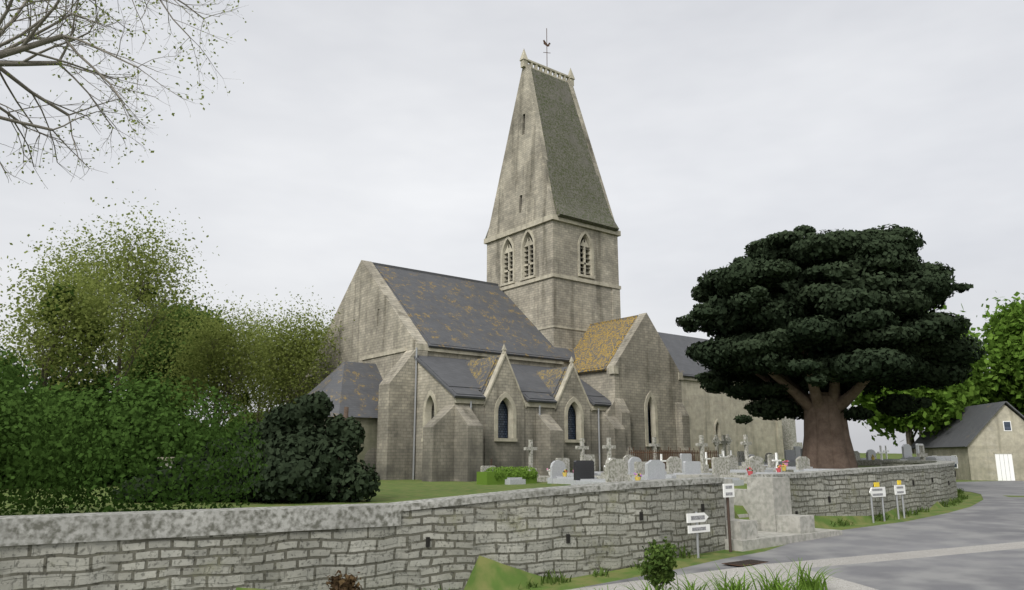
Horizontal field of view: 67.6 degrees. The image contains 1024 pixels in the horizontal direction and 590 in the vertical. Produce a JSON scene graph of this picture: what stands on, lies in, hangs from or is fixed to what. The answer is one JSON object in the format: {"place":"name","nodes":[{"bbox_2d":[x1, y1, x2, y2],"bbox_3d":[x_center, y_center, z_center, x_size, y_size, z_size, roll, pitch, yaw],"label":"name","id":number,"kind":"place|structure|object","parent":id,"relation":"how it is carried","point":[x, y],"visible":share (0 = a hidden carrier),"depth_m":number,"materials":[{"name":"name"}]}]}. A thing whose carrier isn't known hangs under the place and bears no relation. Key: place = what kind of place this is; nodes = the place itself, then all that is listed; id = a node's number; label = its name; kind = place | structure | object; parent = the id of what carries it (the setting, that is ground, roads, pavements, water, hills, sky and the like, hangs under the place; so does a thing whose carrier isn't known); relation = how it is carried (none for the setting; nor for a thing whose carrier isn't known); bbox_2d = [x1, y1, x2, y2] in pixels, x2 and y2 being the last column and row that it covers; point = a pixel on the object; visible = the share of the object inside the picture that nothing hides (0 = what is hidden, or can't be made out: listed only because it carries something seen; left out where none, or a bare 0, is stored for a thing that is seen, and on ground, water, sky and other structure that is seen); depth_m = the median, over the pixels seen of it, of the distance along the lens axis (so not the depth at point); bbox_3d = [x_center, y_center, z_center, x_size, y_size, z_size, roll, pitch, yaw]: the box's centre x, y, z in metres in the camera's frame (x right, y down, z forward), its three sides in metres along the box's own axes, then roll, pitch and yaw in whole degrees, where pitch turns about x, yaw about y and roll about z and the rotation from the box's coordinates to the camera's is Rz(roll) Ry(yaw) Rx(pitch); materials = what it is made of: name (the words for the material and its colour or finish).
{"place":"outdoors","nodes":[
{"label":"outdoors","id":0,"kind":"place"},
{"bbox_2d":[0,453,1023,589],"bbox_3d":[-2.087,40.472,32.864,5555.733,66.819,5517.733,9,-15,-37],"label":"ground","id":1,"kind":"structure","parent":0,"point":[488,574],"depth_m":18.14,"materials":[{"name":"green plant"}]},
{"bbox_2d":[0,229,160,390],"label":"tree","id":2,"kind":"object","parent":1,"relation":"on","point":[105,278],"visible":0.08,"depth_m":49.37,"materials":[{"name":"green plant"}]},
{"bbox_2d":[0,227,177,401],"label":"tree","id":3,"kind":"object","parent":1,"relation":"on","point":[52,306],"visible":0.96,"depth_m":29.99,"materials":[{"name":"green plant"}]},
{"bbox_2d":[1,189,227,392],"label":"tree","id":4,"kind":"object","parent":1,"relation":"on","point":[142,291],"visible":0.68,"depth_m":35.49,"materials":[{"name":"green plant"}]},
{"bbox_2d":[0,348,236,487],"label":"hedge belt","id":5,"kind":"object","parent":1,"relation":"on","point":[57,389],"visible":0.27,"depth_m":30.44,"materials":[{"name":"green plant"}]},
{"bbox_2d":[96,307,142,404],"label":"tree","id":6,"kind":"object","parent":1,"relation":"on","point":[114,357],"depth_m":59.44,"materials":[{"name":"green plant"}]},
{"bbox_2d":[0,0,246,188],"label":"bare tree","id":7,"kind":"object","parent":1,"relation":"on","point":[13,49],"visible":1,"depth_m":14.41,"materials":[{"name":"grey plant"}]},
{"bbox_2d":[0,345,267,515],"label":"hedge","id":8,"kind":"object","parent":1,"relation":"on","point":[66,483],"visible":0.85,"depth_m":12.68,"materials":[{"name":"green plant"}]},
{"bbox_2d":[106,291,249,425],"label":"tree","id":9,"kind":"object","parent":1,"relation":"on","point":[152,364],"visible":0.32,"depth_m":45.11,"materials":[{"name":"green plant"}]},
{"bbox_2d":[143,282,296,430],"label":"tree","id":10,"kind":"object","parent":1,"relation":"on","point":[215,363],"visible":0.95,"depth_m":40.91,"materials":[{"name":"green plant"}]},
{"bbox_2d":[181,411,264,445],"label":"hedgerows","id":11,"kind":"object","parent":1,"relation":"on","point":[252,419],"depth_m":182.12,"materials":[{"name":"green plant"}]},
{"bbox_2d":[111,390,380,503],"bbox_3d":[-6.411,3.872,19.183,6.505,2.913,3.058,-2,-12,11],"label":"bush","id":12,"kind":"object","parent":1,"relation":"on","point":[306,451],"visible":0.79,"depth_m":18.38,"materials":[{"name":"green plant"}]},
{"bbox_2d":[211,294,298,422],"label":"tree","id":13,"kind":"object","parent":1,"relation":"on","point":[257,401],"visible":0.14,"depth_m":56.40,"materials":[{"name":"green plant"}]},
{"bbox_2d":[234,286,354,420],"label":"tree","id":14,"kind":"object","parent":1,"relation":"on","point":[299,348],"visible":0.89,"depth_m":44.87,"materials":[{"name":"green plant"}]},
{"bbox_2d":[265,308,331,407],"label":"tree","id":15,"kind":"object","parent":1,"relation":"on","point":[307,347],"visible":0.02,"depth_m":55.72,"materials":[{"name":"green plant"}]},
{"bbox_2d":[326,570,362,589],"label":"roadside shrub","id":16,"kind":"object","parent":1,"relation":"on","point":[338,582],"visible":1,"depth_m":9.65,"materials":[{"name":"brown plant"}]},
{"bbox_2d":[0,460,957,589],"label":"cemetery wall","id":17,"kind":"structure","parent":1,"relation":"on","point":[444,543],"depth_m":11.29,"materials":[{"name":"grey stone"}]},
{"bbox_2d":[477,466,537,484],"bbox_3d":[-0.102,7.471,31.562,2.836,0.833,0.943,9,-15,-37],"label":"box hedge","id":18,"kind":"object","parent":1,"relation":"on","point":[491,476],"visible":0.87,"depth_m":31.07,"materials":[{"name":"green plant"}]},
{"bbox_2d":[286,49,783,481],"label":"church","id":19,"kind":"structure","parent":1,"relation":"on","point":[552,275],"depth_m":44.53,"materials":[{"name":"stone"}]},
{"bbox_2d":[412,347,600,479],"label":"downpipes","id":20,"kind":"object","parent":19,"relation":"attached to","point":[471,409],"visible":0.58,"depth_m":38.90,"materials":[{"name":"silver metal"}]},
{"bbox_2d":[307,68,742,417],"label":"church roofs","id":21,"kind":"structure","parent":19,"relation":"attached to","point":[443,311],"depth_m":45.72,"materials":[{"name":"grey stone"}]},
{"bbox_2d":[543,28,549,52],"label":"weathervane","id":22,"kind":"object","parent":19,"relation":"on","point":[546,44],"visible":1,"depth_m":55.63,"materials":[{"name":"metal"}]},
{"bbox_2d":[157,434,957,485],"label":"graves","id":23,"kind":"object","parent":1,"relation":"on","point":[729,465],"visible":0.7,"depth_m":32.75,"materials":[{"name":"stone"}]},
{"bbox_2d":[547,454,875,480],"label":"grave flowers","id":24,"kind":"object","parent":23,"relation":"on","point":[778,469],"visible":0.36,"depth_m":31.29,"materials":[{"name":"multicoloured plant"}]},
{"bbox_2d":[638,536,678,589],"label":"roadside shrub","id":25,"kind":"object","parent":1,"relation":"on","point":[658,567],"visible":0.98,"depth_m":10.15,"materials":[{"name":"green plant"}]},
{"bbox_2d":[629,447,718,468],"bbox_3d":[8.519,8.689,39.914,4.830,1.450,1.930,9,-15,-37],"label":"iron railing","id":26,"kind":"object","parent":1,"relation":"on","point":[641,456],"visible":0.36,"depth_m":39.45,"materials":[{"name":"metal"}]},
{"bbox_2d":[417,488,968,589],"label":"wall weeds","id":27,"kind":"object","parent":1,"relation":"on","point":[549,579],"depth_m":13.82,"materials":[{"name":"green plant"}]},
{"bbox_2d":[676,474,842,550],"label":"entrance steps","id":28,"kind":"structure","parent":1,"relation":"on","point":[765,503],"depth_m":16.32,"materials":[{"name":"stone"}]},
{"bbox_2d":[782,417,802,457],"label":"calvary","id":29,"kind":"object","parent":1,"relation":"on","point":[790,442],"visible":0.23,"depth_m":62.63,"materials":[{"name":"stone"}]},
{"bbox_2d":[686,480,905,557],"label":"road signs","id":30,"kind":"object","parent":1,"relation":"on","point":[876,490],"visible":0.82,"depth_m":14.59,"materials":[{"name":"white painted metal"},{"name":"grey galvanized metal"},{"name":"yellow paint"}]},
{"bbox_2d":[569,541,1023,589],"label":"sidewalk","id":31,"kind":"structure","parent":1,"relation":"on","point":[837,584],"depth_m":12.19,"materials":[{"name":"grey concrete"}]},
{"bbox_2d":[579,558,840,589],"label":"grass tufts","id":32,"kind":"object","parent":31,"relation":"on","point":[806,583],"visible":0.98,"depth_m":10.33,"materials":[{"name":"green plant"}]},
{"bbox_2d":[675,224,986,468],"bbox_3d":[15.902,2.880,39.889,14.664,12.833,14.700,9,-15,-37],"label":"large tree","id":33,"kind":"object","parent":1,"relation":"on","point":[819,333],"visible":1,"depth_m":36.20,"materials":[{"name":"green plant"}]},
{"bbox_2d":[851,304,992,445],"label":"tree","id":34,"kind":"object","parent":1,"relation":"on","point":[946,405],"visible":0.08,"depth_m":69.69,"materials":[{"name":"green plant"}]},
{"bbox_2d":[852,311,1004,453],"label":"tree","id":35,"kind":"object","parent":1,"relation":"on","point":[981,373],"depth_m":74.23,"materials":[{"name":"green plant"}]},
{"bbox_2d":[911,401,1023,480],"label":"outbuilding","id":36,"kind":"structure","parent":1,"relation":"on","point":[983,442],"depth_m":63.22,"materials":[{"name":"paint"}]},
{"bbox_2d":[970,292,1023,415],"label":"tree","id":37,"kind":"object","parent":1,"relation":"on","point":[1006,326],"visible":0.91,"depth_m":76.04,"materials":[{"name":"green plant"}]},
{"bbox_2d":[0,0,1023,453],"label":"sky","id":38,"kind":"structure","parent":0,"point":[377,131],"materials":[{"name":"white"}]},
{"bbox_2d":[575,481,1023,589],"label":"road","id":39,"kind":"structure","parent":0,"point":[994,516],"depth_m":14.16,"materials":[{"name":"grey asphalt"}]},
{"bbox_2d":[721,560,767,565],"bbox_3d":[3.963,4.534,12.960,0.800,0.011,0.400,9,-15,-37],"label":"drain grate","id":40,"kind":"object","parent":39,"relation":"on","point":[744,562],"visible":0.98,"depth_m":12.94,"materials":[{"name":"metal"}]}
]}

